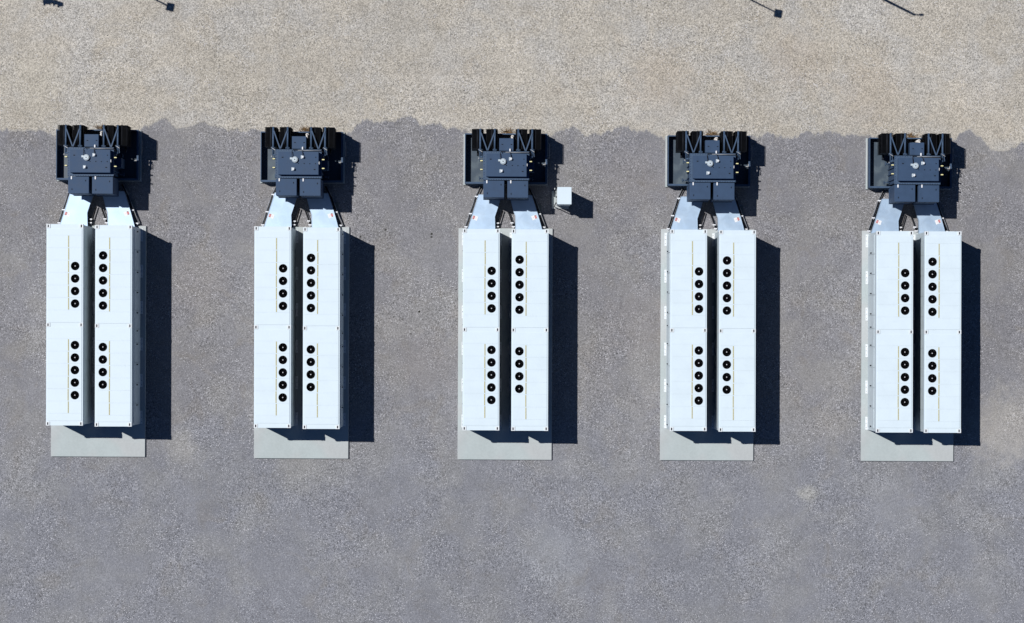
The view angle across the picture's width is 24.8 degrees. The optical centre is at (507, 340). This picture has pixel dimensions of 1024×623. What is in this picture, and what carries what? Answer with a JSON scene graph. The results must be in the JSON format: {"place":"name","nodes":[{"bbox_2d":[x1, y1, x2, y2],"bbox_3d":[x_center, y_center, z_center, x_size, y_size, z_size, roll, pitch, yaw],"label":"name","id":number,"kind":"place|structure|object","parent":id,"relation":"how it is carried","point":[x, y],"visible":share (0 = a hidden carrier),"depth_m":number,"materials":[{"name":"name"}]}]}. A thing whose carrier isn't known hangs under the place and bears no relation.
{"place":"outdoors","nodes":[
{"label":"outdoors","id":0,"kind":"place"},
{"bbox_2d":[0,114,1023,622],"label":"gravel yard","id":1,"kind":"structure","parent":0,"point":[400,514],"depth_m":110.75,"materials":[{"name":"grey gravel"}]},
{"bbox_2d":[57,193,96,225],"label":"cable duct","id":2,"kind":"object","parent":1,"relation":"on","point":[76,210],"visible":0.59,"depth_m":110.33,"materials":[{"name":"white metal"}]},
{"bbox_2d":[51,226,145,456],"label":"concrete pad","id":3,"kind":"object","parent":1,"relation":"on","point":[88,440],"visible":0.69,"depth_m":110.63,"materials":[{"name":"grey concrete"}]},
{"bbox_2d":[46,224,94,425],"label":"battery container","id":4,"kind":"object","parent":3,"relation":"on","point":[70,312],"visible":0.99,"depth_m":108.00,"materials":[{"name":"white metal"}]},
{"bbox_2d":[95,225,142,426],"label":"battery container","id":5,"kind":"object","parent":3,"relation":"on","point":[118,312],"visible":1,"depth_m":108.00,"materials":[{"name":"white metal"}]},
{"bbox_2d":[132,270,139,290],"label":"door","id":6,"kind":"structure","parent":5,"relation":"in","point":[136,274],"depth_m":109.32,"materials":[{"name":"white paint"}]},
{"bbox_2d":[132,291,139,310],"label":"door","id":7,"kind":"structure","parent":5,"relation":"in","point":[135,294],"depth_m":109.32,"materials":[{"name":"white paint"}]},
{"bbox_2d":[132,311,139,328],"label":"door","id":8,"kind":"structure","parent":5,"relation":"in","point":[135,314],"depth_m":109.07,"materials":[{"name":"white paint"}]},
{"bbox_2d":[132,329,139,341],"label":"door","id":9,"kind":"structure","parent":5,"relation":"in","point":[135,332],"depth_m":109.08,"materials":[{"name":"white paint"}]},
{"bbox_2d":[132,343,139,361],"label":"door","id":10,"kind":"structure","parent":5,"relation":"in","point":[135,346],"depth_m":109.23,"materials":[{"name":"white paint"}]},
{"bbox_2d":[132,363,139,382],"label":"door","id":11,"kind":"structure","parent":5,"relation":"in","point":[135,366],"depth_m":109.11,"materials":[{"name":"white paint"}]},
{"bbox_2d":[132,383,139,402],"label":"door","id":12,"kind":"structure","parent":5,"relation":"in","point":[135,387],"depth_m":109.39,"materials":[{"name":"white paint"}]},
{"bbox_2d":[132,403,139,422],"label":"door","id":13,"kind":"structure","parent":5,"relation":"in","point":[135,407],"depth_m":109.14,"materials":[{"name":"white paint"}]},
{"bbox_2d":[133,229,139,249],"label":"door","id":14,"kind":"structure","parent":5,"relation":"in","point":[136,234],"depth_m":109.30,"materials":[{"name":"white paint"}]},
{"bbox_2d":[133,250,139,270],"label":"door","id":15,"kind":"structure","parent":5,"relation":"in","point":[136,254],"depth_m":109.32,"materials":[{"name":"white paint"}]},
{"bbox_2d":[56,129,141,181],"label":"containment tray","id":16,"kind":"object","parent":1,"relation":"on","point":[132,155],"visible":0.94,"depth_m":110.51,"materials":[{"name":"metal"}]},
{"bbox_2d":[58,125,131,195],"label":"transformer","id":17,"kind":"object","parent":16,"relation":"on","point":[98,160],"visible":1,"depth_m":108.30,"materials":[{"name":"metal"}]},
{"bbox_2d":[101,184,138,226],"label":"cable duct","id":18,"kind":"object","parent":1,"relation":"on","point":[118,209],"visible":0.98,"depth_m":110.33,"materials":[{"name":"white metal"}]},
{"bbox_2d":[261,186,299,226],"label":"cable duct","id":19,"kind":"object","parent":1,"relation":"on","point":[280,211],"visible":0.94,"depth_m":110.33,"materials":[{"name":"white metal"}]},
{"bbox_2d":[254,227,349,458],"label":"concrete pad","id":20,"kind":"object","parent":1,"relation":"on","point":[297,441],"visible":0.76,"depth_m":110.63,"materials":[{"name":"grey concrete"}]},
{"bbox_2d":[254,226,297,427],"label":"battery container","id":21,"kind":"object","parent":20,"relation":"on","point":[275,315],"visible":1,"depth_m":108.00,"materials":[{"name":"white metal"}]},
{"bbox_2d":[303,227,345,428],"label":"battery container","id":22,"kind":"object","parent":20,"relation":"on","point":[324,314],"visible":1,"depth_m":108.00,"materials":[{"name":"white metal"}]},
{"bbox_2d":[340,332,342,343],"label":"door","id":23,"kind":"structure","parent":22,"relation":"in","point":[341,333],"depth_m":109.11,"materials":[{"name":"white paint"}]},
{"bbox_2d":[340,345,342,364],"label":"door","id":24,"kind":"structure","parent":22,"relation":"in","point":[341,346],"depth_m":109.15,"materials":[{"name":"white paint"}]},
{"bbox_2d":[340,365,342,384],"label":"door","id":25,"kind":"structure","parent":22,"relation":"in","point":[341,367],"depth_m":109.19,"materials":[{"name":"white paint"}]},
{"bbox_2d":[340,385,342,405],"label":"door","id":26,"kind":"structure","parent":22,"relation":"in","point":[341,387],"depth_m":109.22,"materials":[{"name":"white paint"}]},
{"bbox_2d":[340,406,342,424],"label":"door","id":27,"kind":"structure","parent":22,"relation":"in","point":[341,407],"depth_m":109.24,"materials":[{"name":"white paint"}]},
{"bbox_2d":[340,232,343,252],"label":"door","id":28,"kind":"structure","parent":22,"relation":"in","point":[341,234],"depth_m":109.38,"materials":[{"name":"white paint"}]},
{"bbox_2d":[340,252,343,272],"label":"door","id":29,"kind":"structure","parent":22,"relation":"in","point":[341,254],"depth_m":109.19,"materials":[{"name":"white paint"}]},
{"bbox_2d":[340,273,343,292],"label":"door","id":30,"kind":"structure","parent":22,"relation":"in","point":[341,274],"depth_m":109.20,"materials":[{"name":"white paint"}]},
{"bbox_2d":[340,293,343,312],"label":"door","id":31,"kind":"structure","parent":22,"relation":"in","point":[341,295],"depth_m":109.08,"materials":[{"name":"white paint"}]},
{"bbox_2d":[340,314,343,330],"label":"door","id":32,"kind":"structure","parent":22,"relation":"in","point":[341,315],"depth_m":109.11,"materials":[{"name":"white paint"}]},
{"bbox_2d":[260,131,345,183],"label":"containment tray","id":33,"kind":"object","parent":1,"relation":"on","point":[336,160],"visible":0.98,"depth_m":110.51,"materials":[{"name":"metal"}]},
{"bbox_2d":[265,127,336,197],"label":"transformer","id":34,"kind":"object","parent":33,"relation":"on","point":[296,158],"visible":1,"depth_m":108.30,"materials":[{"name":"metal"}]},
{"bbox_2d":[305,186,342,227],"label":"cable duct","id":35,"kind":"object","parent":1,"relation":"on","point":[322,212],"visible":1,"depth_m":110.33,"materials":[{"name":"white metal"}]},
{"bbox_2d":[464,186,502,228],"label":"cable duct","id":36,"kind":"object","parent":1,"relation":"on","point":[483,214],"visible":0.98,"depth_m":110.33,"materials":[{"name":"white metal"}]},
{"bbox_2d":[458,228,552,459],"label":"concrete pad","id":37,"kind":"object","parent":1,"relation":"on","point":[504,442],"visible":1,"depth_m":110.63,"materials":[{"name":"grey concrete"}]},
{"bbox_2d":[461,229,501,429],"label":"battery container","id":38,"kind":"object","parent":37,"relation":"on","point":[481,317],"visible":1,"depth_m":108.00,"materials":[{"name":"white metal"}]},
{"bbox_2d":[509,229,549,430],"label":"battery container","id":39,"kind":"object","parent":37,"relation":"on","point":[529,342],"visible":1,"depth_m":108.00,"materials":[{"name":"white metal"}]},
{"bbox_2d":[463,133,549,184],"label":"containment tray","id":40,"kind":"object","parent":1,"relation":"on","point":[472,167],"visible":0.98,"depth_m":110.51,"materials":[{"name":"metal"}]},
{"bbox_2d":[472,129,540,199],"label":"transformer","id":41,"kind":"object","parent":40,"relation":"on","point":[509,165],"visible":1,"depth_m":108.30,"materials":[{"name":"metal"}]},
{"bbox_2d":[508,188,545,228],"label":"cable duct","id":42,"kind":"object","parent":1,"relation":"on","point":[526,214],"visible":0.98,"depth_m":110.33,"materials":[{"name":"white metal"}]},
{"bbox_2d":[552,187,571,208],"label":"equipment cabinet","id":43,"kind":"object","parent":1,"relation":"on","point":[561,197],"visible":1,"depth_m":108.70,"materials":[{"name":"white metal"}]},
{"bbox_2d":[667,188,704,229],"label":"cable duct","id":44,"kind":"object","parent":1,"relation":"on","point":[686,215],"visible":0.96,"depth_m":110.33,"materials":[{"name":"white metal"}]},
{"bbox_2d":[660,229,753,460],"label":"concrete pad","id":45,"kind":"object","parent":1,"relation":"on","point":[710,443],"visible":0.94,"depth_m":110.63,"materials":[{"name":"grey concrete"}]},
{"bbox_2d":[664,229,706,430],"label":"battery container","id":46,"kind":"object","parent":45,"relation":"on","point":[685,344],"visible":1,"depth_m":108.00,"materials":[{"name":"white metal"}]},
{"bbox_2d":[666,406,669,426],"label":"door","id":47,"kind":"structure","parent":46,"relation":"in","point":[667,408],"depth_m":109.11,"materials":[{"name":"white paint"}]},
{"bbox_2d":[666,386,669,406],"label":"door","id":48,"kind":"structure","parent":46,"relation":"in","point":[667,387],"depth_m":109.11,"materials":[{"name":"white paint"}]},
{"bbox_2d":[666,366,669,385],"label":"door","id":49,"kind":"structure","parent":46,"relation":"in","point":[667,367],"depth_m":108.92,"materials":[{"name":"white paint"}]},
{"bbox_2d":[666,346,669,365],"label":"door","id":50,"kind":"structure","parent":46,"relation":"in","point":[667,347],"depth_m":108.95,"materials":[{"name":"white paint"}]},
{"bbox_2d":[666,328,669,344],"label":"door","id":51,"kind":"structure","parent":46,"relation":"in","point":[667,329],"depth_m":109.18,"materials":[{"name":"white paint"}]},
{"bbox_2d":[666,314,669,326],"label":"door","id":52,"kind":"structure","parent":46,"relation":"in","point":[668,315],"depth_m":109.00,"materials":[{"name":"white paint"}]},
{"bbox_2d":[666,294,669,313],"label":"door","id":53,"kind":"structure","parent":46,"relation":"in","point":[668,295],"depth_m":109.22,"materials":[{"name":"white paint"}]},
{"bbox_2d":[666,273,669,293],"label":"door","id":54,"kind":"structure","parent":46,"relation":"in","point":[668,275],"depth_m":109.08,"materials":[{"name":"white paint"}]},
{"bbox_2d":[667,253,669,272],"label":"door","id":55,"kind":"structure","parent":46,"relation":"in","point":[668,255],"depth_m":109.11,"materials":[{"name":"white paint"}]},
{"bbox_2d":[667,233,669,252],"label":"door","id":56,"kind":"structure","parent":46,"relation":"in","point":[668,235],"depth_m":109.14,"materials":[{"name":"white paint"}]},
{"bbox_2d":[712,230,755,431],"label":"battery container","id":57,"kind":"object","parent":45,"relation":"on","point":[734,318],"visible":1,"depth_m":108.00,"materials":[{"name":"white metal"}]},
{"bbox_2d":[665,135,751,186],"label":"containment tray","id":58,"kind":"object","parent":1,"relation":"on","point":[676,168],"visible":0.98,"depth_m":110.51,"materials":[{"name":"metal"}]},
{"bbox_2d":[675,131,746,201],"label":"transformer","id":59,"kind":"object","parent":58,"relation":"on","point":[715,163],"visible":1,"depth_m":108.30,"materials":[{"name":"metal"}]},
{"bbox_2d":[710,194,747,230],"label":"cable duct","id":60,"kind":"object","parent":1,"relation":"on","point":[729,215],"visible":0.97,"depth_m":110.33,"materials":[{"name":"white metal"}]},
{"bbox_2d":[867,191,905,232],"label":"cable duct","id":61,"kind":"object","parent":1,"relation":"on","point":[887,217],"visible":0.92,"depth_m":110.33,"materials":[{"name":"white metal"}]},
{"bbox_2d":[861,231,952,460],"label":"concrete pad","id":62,"kind":"object","parent":1,"relation":"on","point":[915,445],"visible":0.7,"depth_m":110.63,"materials":[{"name":"grey concrete"}]},
{"bbox_2d":[865,231,912,432],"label":"battery container","id":63,"kind":"object","parent":62,"relation":"on","point":[889,345],"visible":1,"depth_m":108.00,"materials":[{"name":"white metal"}]},
{"bbox_2d":[868,408,874,427],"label":"door","id":64,"kind":"structure","parent":63,"relation":"in","point":[871,412],"depth_m":109.30,"materials":[{"name":"white paint"}]},
{"bbox_2d":[868,388,874,407],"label":"door","id":65,"kind":"structure","parent":63,"relation":"in","point":[871,391],"depth_m":109.32,"materials":[{"name":"white paint"}]},
{"bbox_2d":[868,367,875,387],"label":"door","id":66,"kind":"structure","parent":63,"relation":"in","point":[871,371],"depth_m":109.35,"materials":[{"name":"white paint"}]},
{"bbox_2d":[868,347,875,366],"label":"door","id":67,"kind":"structure","parent":63,"relation":"in","point":[871,350],"depth_m":109.20,"materials":[{"name":"white paint"}]},
{"bbox_2d":[868,329,875,346],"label":"door","id":68,"kind":"structure","parent":63,"relation":"in","point":[871,332],"depth_m":109.23,"materials":[{"name":"white paint"}]},
{"bbox_2d":[868,316,875,328],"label":"door","id":69,"kind":"structure","parent":63,"relation":"in","point":[871,319],"depth_m":109.38,"materials":[{"name":"white paint"}]},
{"bbox_2d":[868,295,875,314],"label":"door","id":70,"kind":"structure","parent":63,"relation":"in","point":[871,299],"depth_m":109.11,"materials":[{"name":"white paint"}]},
{"bbox_2d":[868,275,875,294],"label":"door","id":71,"kind":"structure","parent":63,"relation":"in","point":[871,279],"depth_m":109.11,"materials":[{"name":"white paint"}]},
{"bbox_2d":[868,254,875,274],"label":"door","id":72,"kind":"structure","parent":63,"relation":"in","point":[872,258],"depth_m":109.31,"materials":[{"name":"white paint"}]},
{"bbox_2d":[868,234,875,254],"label":"door","id":73,"kind":"structure","parent":63,"relation":"in","point":[871,239],"depth_m":109.16,"materials":[{"name":"white paint"}]},
{"bbox_2d":[913,231,961,432],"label":"battery container","id":74,"kind":"object","parent":62,"relation":"on","point":[937,319],"visible":0.99,"depth_m":108.00,"materials":[{"name":"white metal"}]},
{"bbox_2d":[865,137,952,189],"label":"containment tray","id":75,"kind":"object","parent":1,"relation":"on","point":[876,176],"visible":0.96,"depth_m":110.51,"materials":[{"name":"metal"}]},
{"bbox_2d":[877,133,950,204],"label":"transformer","id":76,"kind":"object","parent":75,"relation":"on","point":[914,174],"visible":1,"depth_m":108.30,"materials":[{"name":"metal"}]},
{"bbox_2d":[911,203,948,233],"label":"cable duct","id":77,"kind":"object","parent":1,"relation":"on","point":[929,218],"visible":0.73,"depth_m":110.33,"materials":[{"name":"white metal"}]},
{"bbox_2d":[0,0,1023,149],"bbox_3d":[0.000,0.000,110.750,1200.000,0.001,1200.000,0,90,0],"label":"ground","id":78,"kind":"structure","parent":0,"point":[792,68],"depth_m":110.75,"materials":[{"name":"beige gravel"}]},
{"bbox_2d":[299,124,311,134],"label":"dry weeds","id":79,"kind":"object","parent":78,"relation":"on","point":[305,129],"visible":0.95,"depth_m":110.56,"materials":[{"name":"brown plant"}]},
{"bbox_2d":[906,129,918,137],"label":"dry weeds","id":80,"kind":"object","parent":78,"relation":"on","point":[911,134],"visible":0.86,"depth_m":110.55,"materials":[{"name":"brown plant"}]}
]}

